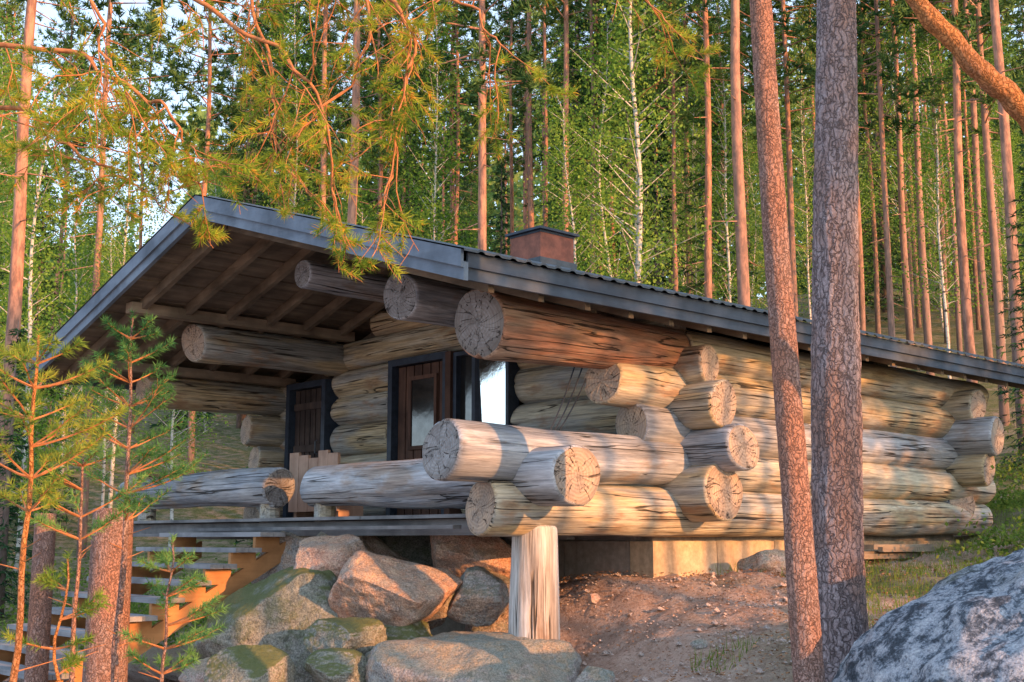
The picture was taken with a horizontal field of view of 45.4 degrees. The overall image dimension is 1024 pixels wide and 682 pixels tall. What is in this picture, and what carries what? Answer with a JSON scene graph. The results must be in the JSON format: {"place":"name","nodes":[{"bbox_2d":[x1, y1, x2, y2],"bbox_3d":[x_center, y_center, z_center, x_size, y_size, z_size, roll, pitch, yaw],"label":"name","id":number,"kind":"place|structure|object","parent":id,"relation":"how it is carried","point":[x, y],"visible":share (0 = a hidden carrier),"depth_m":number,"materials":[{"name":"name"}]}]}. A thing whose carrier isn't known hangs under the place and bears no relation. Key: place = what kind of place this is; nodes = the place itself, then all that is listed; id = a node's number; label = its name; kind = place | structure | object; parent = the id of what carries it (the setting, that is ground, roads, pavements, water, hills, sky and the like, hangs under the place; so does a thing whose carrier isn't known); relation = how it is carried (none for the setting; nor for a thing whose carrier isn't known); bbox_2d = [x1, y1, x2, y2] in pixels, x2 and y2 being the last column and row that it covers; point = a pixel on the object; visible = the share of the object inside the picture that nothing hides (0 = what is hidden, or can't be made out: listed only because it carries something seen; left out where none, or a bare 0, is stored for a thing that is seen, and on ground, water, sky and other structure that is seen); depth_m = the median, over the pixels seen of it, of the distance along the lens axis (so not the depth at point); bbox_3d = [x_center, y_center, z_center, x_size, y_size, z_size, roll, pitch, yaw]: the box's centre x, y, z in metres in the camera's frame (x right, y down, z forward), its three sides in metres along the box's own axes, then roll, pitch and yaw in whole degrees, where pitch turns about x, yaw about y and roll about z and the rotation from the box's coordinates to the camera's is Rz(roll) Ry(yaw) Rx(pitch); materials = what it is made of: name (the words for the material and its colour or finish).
{"place":"outdoors","nodes":[
{"label":"outdoors","id":0,"kind":"place"},
{"bbox_2d":[0,274,1023,681],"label":"ground","id":1,"kind":"structure","parent":0,"point":[234,454],"depth_m":12.69,"materials":[{"name":"soil"}]},
{"bbox_2d":[0,321,54,617],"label":"spruce tree","id":2,"kind":"object","parent":1,"relation":"on","point":[5,549],"visible":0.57,"depth_m":21.87,"materials":[{"name":"green plant"}]},
{"bbox_2d":[0,0,78,483],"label":"birch tree","id":3,"kind":"object","parent":1,"relation":"on","point":[6,132],"visible":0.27,"depth_m":31.36,"materials":[{"name":"green plant"}]},
{"bbox_2d":[24,513,56,681],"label":"log post","id":4,"kind":"object","parent":1,"relation":"on","point":[39,617],"visible":0.88,"depth_m":11.67,"materials":[{"name":"brown wood"}]},
{"bbox_2d":[0,0,85,540],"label":"pine tree","id":5,"kind":"object","parent":1,"relation":"on","point":[14,309],"visible":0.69,"depth_m":24.60,"materials":[{"name":"brown plant"}]},
{"bbox_2d":[0,85,85,479],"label":"birch tree","id":6,"kind":"object","parent":1,"relation":"on","point":[42,236],"visible":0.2,"depth_m":33.43,"materials":[{"name":"green plant"}]},
{"bbox_2d":[10,163,89,532],"bbox_3d":[-12.948,0.093,33.370,3.728,10.500,3.381,-2,-10,14],"label":"spruce tree","id":7,"kind":"object","parent":1,"relation":"on","point":[48,328],"visible":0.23,"depth_m":33.57,"materials":[{"name":"green plant"}]},
{"bbox_2d":[0,549,110,681],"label":"young pine","id":8,"kind":"object","parent":1,"relation":"on","point":[47,579],"visible":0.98,"depth_m":6.46,"materials":[{"name":"green plant"}]},
{"bbox_2d":[0,33,110,582],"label":"birch tree","id":9,"kind":"object","parent":1,"relation":"on","point":[24,465],"visible":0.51,"depth_m":26.73,"materials":[{"name":"green plant"}]},
{"bbox_2d":[1,0,123,452],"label":"pine tree","id":10,"kind":"object","parent":1,"relation":"on","point":[66,19],"visible":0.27,"depth_m":45.98,"materials":[{"name":"green plant"}]},
{"bbox_2d":[0,324,135,681],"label":"young pine","id":11,"kind":"object","parent":1,"relation":"on","point":[21,349],"visible":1,"depth_m":6.30,"materials":[{"name":"green plant"}]},
{"bbox_2d":[4,170,158,473],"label":"birch tree","id":12,"kind":"object","parent":1,"relation":"on","point":[75,261],"visible":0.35,"depth_m":40.27,"materials":[{"name":"green plant"}]},
{"bbox_2d":[17,436,149,681],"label":"young pine","id":13,"kind":"object","parent":1,"relation":"on","point":[99,526],"visible":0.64,"depth_m":7.19,"materials":[{"name":"green plant"}]},
{"bbox_2d":[53,209,152,507],"bbox_3d":[-9.915,1.016,30.331,2.398,8.925,2.313,-2,-9,10],"label":"birch tree","id":14,"kind":"object","parent":1,"relation":"on","point":[110,259],"visible":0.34,"depth_m":30.48,"materials":[{"name":"green plant"}]},
{"bbox_2d":[82,508,133,681],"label":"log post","id":15,"kind":"object","parent":1,"relation":"on","point":[105,564],"visible":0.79,"depth_m":10.93,"materials":[{"name":"brown wood"}]},
{"bbox_2d":[17,0,211,557],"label":"pine tree","id":16,"kind":"object","parent":1,"relation":"on","point":[123,34],"visible":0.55,"depth_m":31.32,"materials":[{"name":"green plant"}]},
{"bbox_2d":[49,13,198,507],"bbox_3d":[-10.732,-2.062,33.861,3.870,14.932,4.012,-8,-12,40],"label":"birch tree","id":17,"kind":"object","parent":1,"relation":"on","point":[112,465],"visible":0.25,"depth_m":33.95,"materials":[{"name":"green plant"}]},
{"bbox_2d":[64,308,208,681],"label":"young pine","id":18,"kind":"object","parent":1,"relation":"on","point":[130,358],"visible":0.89,"depth_m":8.02,"materials":[{"name":"green plant"}]},
{"bbox_2d":[0,532,285,681],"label":"wooden stairs","id":19,"kind":"structure","parent":1,"relation":"on","point":[222,579],"depth_m":13.34,"materials":[{"name":"brown wood"}]},
{"bbox_2d":[108,0,190,432],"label":"pine tree","id":20,"kind":"object","parent":1,"relation":"on","point":[170,125],"visible":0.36,"depth_m":54.20,"materials":[{"name":"green plant"}]},
{"bbox_2d":[115,531,229,681],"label":"young pine","id":21,"kind":"object","parent":1,"relation":"on","point":[192,582],"visible":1,"depth_m":7.45,"materials":[{"name":"green plant"}]},
{"bbox_2d":[122,190,229,546],"bbox_3d":[-7.366,0.915,27.198,2.313,8.925,2.398,5,-10,-27],"label":"birch tree","id":22,"kind":"object","parent":1,"relation":"on","point":[172,439],"visible":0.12,"depth_m":27.06,"materials":[{"name":"green plant"}]},
{"bbox_2d":[140,0,286,473],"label":"pine tree","id":23,"kind":"object","parent":1,"relation":"on","point":[223,111],"visible":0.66,"depth_m":39.78,"materials":[{"name":"green plant"}]},
{"bbox_2d":[211,27,277,427],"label":"pine tree","id":24,"kind":"object","parent":1,"relation":"on","point":[239,416],"visible":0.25,"depth_m":57.03,"materials":[{"name":"green plant"}]},
{"bbox_2d":[203,644,295,681],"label":"boulder","id":25,"kind":"object","parent":1,"relation":"on","point":[254,663],"visible":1,"depth_m":10.78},
{"bbox_2d":[190,566,337,681],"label":"boulder","id":26,"kind":"object","parent":1,"relation":"on","point":[284,609],"visible":0.56,"depth_m":11.99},
{"bbox_2d":[293,534,367,576],"bbox_3d":[-1.781,2.303,12.672,0.924,0.610,0.755,0,-9,0],"label":"boulder","id":27,"kind":"object","parent":26,"relation":"on","point":[333,554],"visible":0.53,"depth_m":12.46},
{"bbox_2d":[220,0,341,215],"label":"pine tree","id":28,"kind":"object","parent":1,"relation":"on","point":[262,71],"visible":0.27,"depth_m":43.73,"materials":[{"name":"green plant"}]},
{"bbox_2d":[237,0,348,217],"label":"birch tree","id":29,"kind":"object","parent":1,"relation":"on","point":[293,51],"visible":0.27,"depth_m":39.17,"materials":[{"name":"green plant"}]},
{"bbox_2d":[238,0,350,211],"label":"pine tree","id":30,"kind":"object","parent":1,"relation":"on","point":[318,33],"visible":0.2,"depth_m":51.33,"materials":[{"name":"green plant"}]},
{"bbox_2d":[303,648,367,681],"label":"boulder","id":31,"kind":"object","parent":1,"relation":"on","point":[335,665],"visible":0.94,"depth_m":10.84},
{"bbox_2d":[326,0,377,224],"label":"pine tree","id":32,"kind":"object","parent":1,"relation":"on","point":[352,207],"visible":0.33,"depth_m":31.18,"materials":[{"name":"brown plant"}]},
{"bbox_2d":[0,0,725,283],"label":"pine tree","id":33,"kind":"object","parent":1,"relation":"on","point":[171,166],"visible":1,"depth_m":6.21,"materials":[{"name":"green plant"}]},
{"bbox_2d":[330,0,432,227],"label":"pine tree","id":34,"kind":"object","parent":1,"relation":"on","point":[381,183],"visible":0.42,"depth_m":39.50,"materials":[{"name":"green plant"}]},
{"bbox_2d":[370,0,507,246],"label":"birch tree","id":35,"kind":"object","parent":1,"relation":"on","point":[434,209],"visible":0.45,"depth_m":36.05,"materials":[{"name":"green plant"}]},
{"bbox_2d":[376,535,504,616],"bbox_3d":[-0.915,2.574,13.950,1.943,1.129,0.780,3,-10,-20],"label":"boulder","id":36,"kind":"object","parent":1,"relation":"on","point":[417,548],"visible":0.06,"depth_m":13.72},
{"bbox_2d":[381,0,506,243],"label":"pine tree","id":37,"kind":"object","parent":1,"relation":"on","point":[466,129],"visible":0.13,"depth_m":46.95,"materials":[{"name":"green plant"}]},
{"bbox_2d":[390,0,536,244],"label":"pine tree","id":38,"kind":"object","parent":1,"relation":"on","point":[470,118],"visible":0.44,"depth_m":41.87,"materials":[{"name":"green plant"}]},
{"bbox_2d":[381,0,557,250],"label":"pine tree","id":39,"kind":"object","parent":1,"relation":"on","point":[478,86],"visible":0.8,"depth_m":28.05,"materials":[{"name":"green plant"}]},
{"bbox_2d":[365,631,581,681],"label":"boulder","id":40,"kind":"object","parent":1,"relation":"on","point":[465,656],"visible":0.97,"depth_m":10.74,"materials":[{"name":"stone"}]},
{"bbox_2d":[303,617,386,654],"bbox_3d":[-1.562,2.794,11.356,0.777,0.452,0.613,0,-9,0],"label":"boulder","id":41,"kind":"object","parent":40,"relation":"on","point":[364,636],"visible":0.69,"depth_m":11.25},
{"bbox_2d":[384,620,432,639],"bbox_3d":[-1.002,2.858,11.702,0.715,0.459,0.583,0,-9,0],"label":"boulder","id":42,"kind":"object","parent":40,"relation":"on","point":[421,628],"visible":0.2,"depth_m":11.62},
{"bbox_2d":[328,550,462,625],"bbox_3d":[-1.142,2.475,11.932,1.333,0.860,1.048,0,-9,0],"label":"boulder","id":43,"kind":"object","parent":42,"relation":"on","point":[387,590],"visible":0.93,"depth_m":11.69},
{"bbox_2d":[447,566,509,626],"bbox_3d":[-0.276,2.513,12.069,0.729,0.586,0.669,0,-9,0],"label":"boulder","id":44,"kind":"object","parent":40,"relation":"on","point":[480,597],"visible":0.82,"depth_m":11.85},
{"bbox_2d":[430,535,511,577],"bbox_3d":[-0.375,2.238,12.848,0.996,0.709,0.918,0,-9,0],"label":"boulder","id":45,"kind":"object","parent":44,"relation":"on","point":[457,555],"visible":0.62,"depth_m":12.50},
{"bbox_2d":[508,525,559,639],"bbox_3d":[0.206,2.292,11.455,0.486,1.120,0.476,0,-9,0],"label":"support post","id":46,"kind":"object","parent":40,"relation":"on","point":[534,609],"visible":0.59,"depth_m":11.28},
{"bbox_2d":[486,155,517,254],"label":"spruce tree","id":47,"kind":"object","parent":1,"relation":"on","point":[506,208],"visible":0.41,"depth_m":76.94,"materials":[{"name":"green plant"}]},
{"bbox_2d":[459,0,558,255],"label":"pine tree","id":48,"kind":"object","parent":1,"relation":"on","point":[519,21],"visible":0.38,"depth_m":54.52,"materials":[{"name":"green plant"}]},
{"bbox_2d":[0,1,1023,348],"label":"distant forest","id":49,"kind":"object","parent":1,"relation":"on","point":[518,191],"visible":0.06,"depth_m":104.33,"materials":[{"name":"green plant"}]},
{"bbox_2d":[0,423,1023,649],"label":"undergrowth","id":50,"kind":"object","parent":1,"relation":"on","point":[998,504],"visible":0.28,"depth_m":19.48,"materials":[{"name":"green plant"}]},
{"bbox_2d":[496,0,542,227],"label":"pine tree","id":51,"kind":"object","parent":1,"relation":"on","point":[530,222],"visible":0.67,"depth_m":40.55,"materials":[{"name":"brown plant"}]},
{"bbox_2d":[26,194,1023,635],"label":"log cabin","id":52,"kind":"object","parent":1,"relation":"on","point":[424,394],"visible":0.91,"depth_m":14.22,"materials":[{"name":"brown wood"}]},
{"bbox_2d":[283,379,339,517],"bbox_3d":[-2.892,1.617,17.927,0.392,2.020,1.020,8,-12,-42],"label":"door","id":53,"kind":"structure","parent":52,"relation":"in","point":[309,424],"depth_m":17.96,"materials":[{"name":"paint"}]},
{"bbox_2d":[288,450,362,517],"bbox_3d":[-2.371,1.858,15.736,0.460,0.863,1.100,8,-12,-42],"label":"bench","id":54,"kind":"object","parent":52,"relation":"on","point":[300,467],"visible":0.41,"depth_m":15.72,"materials":[{"name":"brown wood"}]},
{"bbox_2d":[386,351,446,515],"bbox_3d":[-1.115,1.262,16.048,0.392,2.120,1.240,8,-12,-42],"label":"door","id":55,"kind":"structure","parent":52,"relation":"in","point":[416,384],"depth_m":16.14,"materials":[{"name":"paint"}]},
{"bbox_2d":[453,351,518,425],"bbox_3d":[-0.330,0.720,15.139,0.180,1.260,1.030,8,-12,-42],"label":"window","id":56,"kind":"structure","parent":52,"relation":"in","point":[483,390],"depth_m":15.11,"materials":[{"name":"glass"}]},
{"bbox_2d":[486,0,563,228],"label":"pine tree","id":57,"kind":"object","parent":1,"relation":"on","point":[522,112],"visible":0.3,"depth_m":60.04,"materials":[{"name":"green plant"}]},
{"bbox_2d":[518,13,621,259],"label":"birch tree","id":58,"kind":"object","parent":1,"relation":"on","point":[558,76],"visible":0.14,"depth_m":47.83,"materials":[{"name":"green plant"}]},
{"bbox_2d":[513,58,630,277],"bbox_3d":[1.065,-1.645,30.115,3.840,10.526,2.939,1,-9,-7],"label":"birch tree","id":59,"kind":"object","parent":1,"relation":"on","point":[569,206],"visible":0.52,"depth_m":30.25,"materials":[{"name":"green plant"}]},
{"bbox_2d":[533,0,611,231],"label":"pine tree","id":60,"kind":"object","parent":1,"relation":"on","point":[566,5],"visible":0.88,"depth_m":35.66,"materials":[{"name":"brown plant"}]},
{"bbox_2d":[523,0,627,279],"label":"spruce tree","id":61,"kind":"object","parent":1,"relation":"on","point":[579,32],"visible":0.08,"depth_m":49.99,"materials":[{"name":"green plant"}]},
{"bbox_2d":[539,51,615,275],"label":"spruce tree","id":62,"kind":"object","parent":1,"relation":"on","point":[577,85],"visible":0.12,"depth_m":43.77,"materials":[{"name":"green plant"}]},
{"bbox_2d":[537,0,658,273],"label":"pine tree","id":63,"kind":"object","parent":1,"relation":"on","point":[575,9],"visible":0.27,"depth_m":39.96,"materials":[{"name":"green plant"}]},
{"bbox_2d":[531,0,688,289],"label":"birch tree","id":64,"kind":"object","parent":1,"relation":"on","point":[603,122],"visible":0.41,"depth_m":35.81,"materials":[{"name":"green plant"}]},
{"bbox_2d":[529,0,751,286],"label":"birch tree","id":65,"kind":"object","parent":1,"relation":"on","point":[639,210],"visible":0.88,"depth_m":31.04,"materials":[{"name":"green plant"}]},
{"bbox_2d":[581,0,702,292],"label":"birch tree","id":66,"kind":"object","parent":1,"relation":"on","point":[635,207],"visible":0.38,"depth_m":37.80,"materials":[{"name":"green plant"}]},
{"bbox_2d":[619,68,692,286],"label":"spruce tree","id":67,"kind":"object","parent":1,"relation":"on","point":[653,192],"visible":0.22,"depth_m":40.39,"materials":[{"name":"green plant"}]},
{"bbox_2d":[605,0,726,290],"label":"pine tree","id":68,"kind":"object","parent":1,"relation":"on","point":[686,114],"visible":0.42,"depth_m":37.46,"materials":[{"name":"green plant"}]},
{"bbox_2d":[559,570,791,681],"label":"gravel","id":69,"kind":"structure","parent":1,"relation":"on","point":[706,605],"depth_m":11.23,"materials":[{"name":"stone"}]},
{"bbox_2d":[659,73,732,294],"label":"birch tree","id":70,"kind":"object","parent":1,"relation":"on","point":[699,167],"visible":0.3,"depth_m":47.06,"materials":[{"name":"green plant"}]},
{"bbox_2d":[639,0,753,297],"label":"pine tree","id":71,"kind":"object","parent":1,"relation":"on","point":[706,29],"visible":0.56,"depth_m":34.45,"materials":[{"name":"green plant"}]},
{"bbox_2d":[662,0,761,302],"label":"birch tree","id":72,"kind":"object","parent":1,"relation":"on","point":[726,225],"visible":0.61,"depth_m":36.84,"materials":[{"name":"green plant"}]},
{"bbox_2d":[662,37,765,304],"bbox_3d":[6.164,-3.834,39.293,4.244,12.899,4.305,-1,-9,9],"label":"spruce tree","id":73,"kind":"object","parent":1,"relation":"on","point":[696,287],"visible":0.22,"depth_m":39.25,"materials":[{"name":"green plant"}]},
{"bbox_2d":[686,0,756,301],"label":"pine tree","id":74,"kind":"object","parent":1,"relation":"on","point":[745,118],"visible":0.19,"depth_m":52.10,"materials":[{"name":"green plant"}]},
{"bbox_2d":[718,0,764,305],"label":"pine tree","id":75,"kind":"object","parent":1,"relation":"on","point":[743,287],"visible":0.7,"depth_m":29.94,"materials":[{"name":"brown plant"}]},
{"bbox_2d":[717,108,801,308],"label":"birch tree","id":76,"kind":"object","parent":1,"relation":"on","point":[755,232],"visible":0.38,"depth_m":43.69,"materials":[{"name":"green plant"}]},
{"bbox_2d":[749,0,824,681],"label":"pine tree","id":77,"kind":"object","parent":1,"relation":"on","point":[804,620],"visible":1,"depth_m":7.50,"materials":[{"name":"brown plant"}]},
{"bbox_2d":[559,532,1022,681],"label":"leaf litter","id":78,"kind":"object","parent":1,"relation":"on","point":[732,580],"visible":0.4,"depth_m":11.69,"materials":[{"name":"brown plant"}]},
{"bbox_2d":[714,0,874,316],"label":"pine tree","id":79,"kind":"object","parent":1,"relation":"on","point":[787,101],"visible":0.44,"depth_m":37.39,"materials":[{"name":"green plant"}]},
{"bbox_2d":[757,1,866,323],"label":"birch tree","id":80,"kind":"object","parent":1,"relation":"on","point":[807,234],"visible":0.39,"depth_m":39.25,"materials":[{"name":"green plant"}]},
{"bbox_2d":[810,0,868,681],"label":"pine tree","id":81,"kind":"object","parent":1,"relation":"on","point":[837,502],"visible":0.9,"depth_m":8.98,"materials":[{"name":"brown plant"}]},
{"bbox_2d":[776,0,935,366],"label":"pine tree","id":82,"kind":"object","parent":1,"relation":"on","point":[881,88],"visible":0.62,"depth_m":34.11,"materials":[{"name":"green plant"}]},
{"bbox_2d":[690,497,1023,672],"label":"grass","id":83,"kind":"structure","parent":1,"relation":"on","point":[909,568],"depth_m":12.92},
{"bbox_2d":[811,1,908,337],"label":"pine tree","id":84,"kind":"object","parent":1,"relation":"on","point":[876,279],"visible":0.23,"depth_m":47.45,"materials":[{"name":"green plant"}]},
{"bbox_2d":[857,71,903,322],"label":"spruce tree","id":85,"kind":"object","parent":1,"relation":"on","point":[870,298],"visible":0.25,"depth_m":60.17,"materials":[{"name":"green plant"}]},
{"bbox_2d":[863,0,913,344],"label":"pine tree","id":86,"kind":"object","parent":1,"relation":"on","point":[906,295],"visible":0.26,"depth_m":43.18,"materials":[{"name":"brown plant"}]},
{"bbox_2d":[858,0,932,332],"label":"pine tree","id":87,"kind":"object","parent":1,"relation":"on","point":[908,236],"visible":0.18,"depth_m":53.71,"materials":[{"name":"green plant"}]},
{"bbox_2d":[857,0,952,312],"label":"spruce tree","id":88,"kind":"object","parent":1,"relation":"on","point":[882,266],"visible":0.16,"depth_m":64.83,"materials":[{"name":"green plant"}]},
{"bbox_2d":[857,0,967,299],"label":"birch tree","id":89,"kind":"object","parent":1,"relation":"on","point":[887,143],"visible":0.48,"depth_m":45.98,"materials":[{"name":"green plant"}]},
{"bbox_2d":[904,14,934,375],"bbox_3d":[12.183,-10.444,38.050,4.594,24.680,4.535,5,-11,-30],"label":"pine tree","id":90,"kind":"object","parent":1,"relation":"on","point":[927,331],"visible":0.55,"depth_m":36.94,"materials":[{"name":"brown plant"}]},
{"bbox_2d":[832,548,1023,681],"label":"granite outcrop","id":91,"kind":"object","parent":1,"relation":"on","point":[965,624],"visible":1,"depth_m":6.77,"materials":[{"name":"stone"}]},
{"bbox_2d":[879,104,988,332],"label":"birch tree","id":92,"kind":"object","parent":1,"relation":"on","point":[932,250],"visible":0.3,"depth_m":53.76,"materials":[{"name":"green plant"}]},
{"bbox_2d":[879,0,990,354],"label":"pine tree","id":93,"kind":"object","parent":1,"relation":"on","point":[958,326],"visible":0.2,"depth_m":41.19,"materials":[{"name":"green plant"}]},
{"bbox_2d":[873,0,1005,378],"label":"birch tree","id":94,"kind":"object","parent":1,"relation":"on","point":[938,235],"visible":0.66,"depth_m":33.57,"materials":[{"name":"green plant"}]},
{"bbox_2d":[882,0,1023,425],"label":"pine tree","id":95,"kind":"object","parent":1,"relation":"on","point":[984,98],"visible":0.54,"depth_m":31.94,"materials":[{"name":"brown plant"}]},
{"bbox_2d":[884,0,1022,382],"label":"pine tree","id":96,"kind":"object","parent":1,"relation":"on","point":[955,17],"visible":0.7,"depth_m":30.99,"materials":[{"name":"brown plant"}]},
{"bbox_2d":[905,0,1023,132],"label":"pine tree","id":97,"kind":"object","parent":1,"relation":"on","point":[993,82],"visible":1,"depth_m":6.26,"materials":[{"name":"orange plant"}]},
{"bbox_2d":[949,0,993,361],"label":"pine tree","id":98,"kind":"object","parent":1,"relation":"on","point":[986,333],"visible":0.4,"depth_m":38.97,"materials":[{"name":"brown plant"}]},
{"bbox_2d":[947,7,1023,342],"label":"birch tree","id":99,"kind":"object","parent":1,"relation":"on","point":[982,171],"visible":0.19,"depth_m":47.33,"materials":[{"name":"green plant"}]},
{"bbox_2d":[962,14,1023,282],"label":"birch tree","id":100,"kind":"object","parent":1,"relation":"on","point":[999,146],"visible":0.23,"depth_m":43.93,"materials":[{"name":"green plant"}]},
{"bbox_2d":[964,0,1023,454],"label":"pine tree","id":101,"kind":"object","parent":1,"relation":"on","point":[1008,178],"visible":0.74,"depth_m":26.69,"materials":[{"name":"brown plant"}]},
{"bbox_2d":[992,125,1023,465],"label":"spruce tree","id":102,"kind":"object","parent":1,"relation":"on","point":[1006,390],"visible":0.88,"depth_m":24.56,"materials":[{"name":"green plant"}]},
{"bbox_2d":[0,0,1023,298],"label":"sky","id":103,"kind":"structure","parent":0,"point":[48,11],"materials":[{"name":"white"}]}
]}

